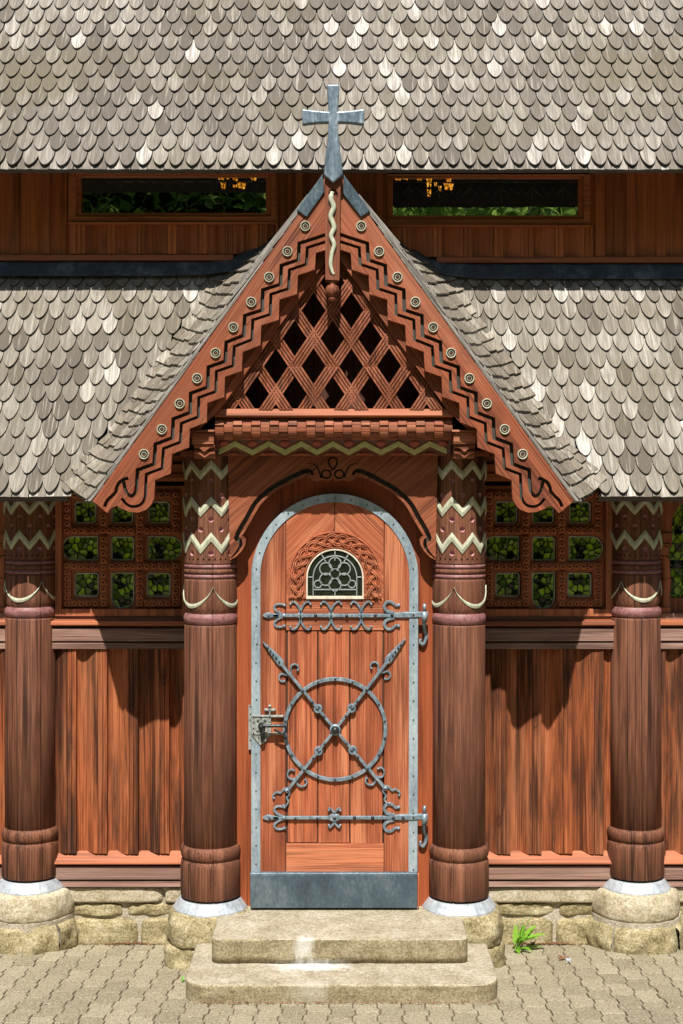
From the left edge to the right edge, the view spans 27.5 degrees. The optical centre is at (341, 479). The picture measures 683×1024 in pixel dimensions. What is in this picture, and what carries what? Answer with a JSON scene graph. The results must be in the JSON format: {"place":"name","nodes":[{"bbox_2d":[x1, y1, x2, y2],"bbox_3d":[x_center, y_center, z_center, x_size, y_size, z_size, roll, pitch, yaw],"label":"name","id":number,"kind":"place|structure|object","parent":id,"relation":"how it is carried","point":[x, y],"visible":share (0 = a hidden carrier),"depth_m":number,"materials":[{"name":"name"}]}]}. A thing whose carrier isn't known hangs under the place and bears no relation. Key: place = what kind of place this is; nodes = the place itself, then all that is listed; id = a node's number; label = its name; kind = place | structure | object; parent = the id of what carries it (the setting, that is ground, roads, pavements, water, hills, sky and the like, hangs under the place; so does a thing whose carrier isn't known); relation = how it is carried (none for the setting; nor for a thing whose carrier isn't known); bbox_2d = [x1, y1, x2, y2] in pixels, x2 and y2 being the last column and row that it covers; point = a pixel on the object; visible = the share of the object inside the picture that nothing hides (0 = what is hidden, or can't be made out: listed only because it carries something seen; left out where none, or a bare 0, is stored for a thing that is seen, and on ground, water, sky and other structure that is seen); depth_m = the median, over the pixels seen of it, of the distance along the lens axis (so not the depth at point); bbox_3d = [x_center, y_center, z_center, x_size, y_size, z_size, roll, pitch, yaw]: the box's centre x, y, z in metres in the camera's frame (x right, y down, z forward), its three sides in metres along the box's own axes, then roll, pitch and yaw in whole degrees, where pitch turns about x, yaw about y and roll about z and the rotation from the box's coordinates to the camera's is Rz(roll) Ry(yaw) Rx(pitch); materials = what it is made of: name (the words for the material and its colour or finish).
{"place":"outdoors","nodes":[
{"label":"outdoors","id":0,"kind":"place"},
{"bbox_2d":[0,943,682,1023],"bbox_3d":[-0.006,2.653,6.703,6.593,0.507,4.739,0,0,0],"label":"paving","id":1,"kind":"structure","parent":0,"point":[24,993],"depth_m":7.28,"materials":[{"name":"beige stone"}]},
{"bbox_2d":[0,0,682,971],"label":"stave church","id":2,"kind":"structure","parent":1,"relation":"on","point":[340,452],"depth_m":8.41,"materials":[{"name":"brown wood"}]},
{"bbox_2d":[0,501,6,612],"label":"lattice window","id":3,"kind":"structure","parent":2,"relation":"in","point":[2,517],"depth_m":8.49,"materials":[{"name":"brown wood"}]},
{"bbox_2d":[55,486,185,615],"bbox_3d":[-1.319,0.433,8.495,0.829,0.789,0.110,0,0,0],"label":"lattice window","id":4,"kind":"structure","parent":2,"relation":"in","point":[108,547],"depth_m":8.49,"materials":[{"name":"brown wood"}]},
{"bbox_2d":[68,173,275,225],"bbox_3d":[-1.071,-1.780,8.852,1.315,0.328,0.094,0,0,0],"label":"clerestory window","id":5,"kind":"structure","parent":2,"relation":"in","point":[121,199],"depth_m":8.88,"materials":[{"name":"glass"}]},
{"bbox_2d":[250,494,427,907],"bbox_3d":[-0.012,1.269,7.991,1.020,2.376,0.115,0,0,0],"label":"door","id":6,"kind":"structure","parent":2,"relation":"in","point":[335,614],"depth_m":8.00,"materials":[{"name":"brown wood"}]},
{"bbox_2d":[387,174,590,227],"bbox_3d":[0.931,-1.769,8.850,1.287,0.339,0.090,0,0,0],"label":"clerestory window","id":7,"kind":"structure","parent":2,"relation":"in","point":[413,200],"depth_m":8.88,"materials":[{"name":"glass"}]},
{"bbox_2d":[483,486,613,615],"bbox_3d":[1.246,0.433,8.495,0.829,0.789,0.110,0,0,0],"label":"lattice window","id":8,"kind":"structure","parent":2,"relation":"in","point":[546,586],"depth_m":8.49,"materials":[{"name":"brown wood"}]},
{"bbox_2d":[660,501,682,612],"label":"lattice window","id":9,"kind":"structure","parent":2,"relation":"in","point":[671,568],"depth_m":8.52,"materials":[{"name":"brown wood"}]},
{"bbox_2d":[186,943,496,1004],"bbox_3d":[0.000,2.705,7.472,1.626,0.234,0.662,0,0,0],"label":"stone step","id":10,"kind":"object","parent":1,"relation":"on","point":[473,978],"visible":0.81,"depth_m":7.20,"materials":[{"name":"stone"}]},
{"bbox_2d":[212,906,467,962],"bbox_3d":[-0.009,2.524,7.783,1.377,0.128,0.641,0,0,0],"label":"stone step","id":11,"kind":"object","parent":10,"relation":"on","point":[336,935],"visible":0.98,"depth_m":7.52,"materials":[{"name":"stone"}]},
{"bbox_2d":[512,913,545,952],"bbox_3d":[1.110,2.688,8.268,0.213,0.221,0.148,0,0,-26],"label":"dandelion plant","id":12,"kind":"object","parent":1,"relation":"on","point":[523,935],"visible":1,"depth_m":8.29,"materials":[{"name":"green plant"}]}
]}

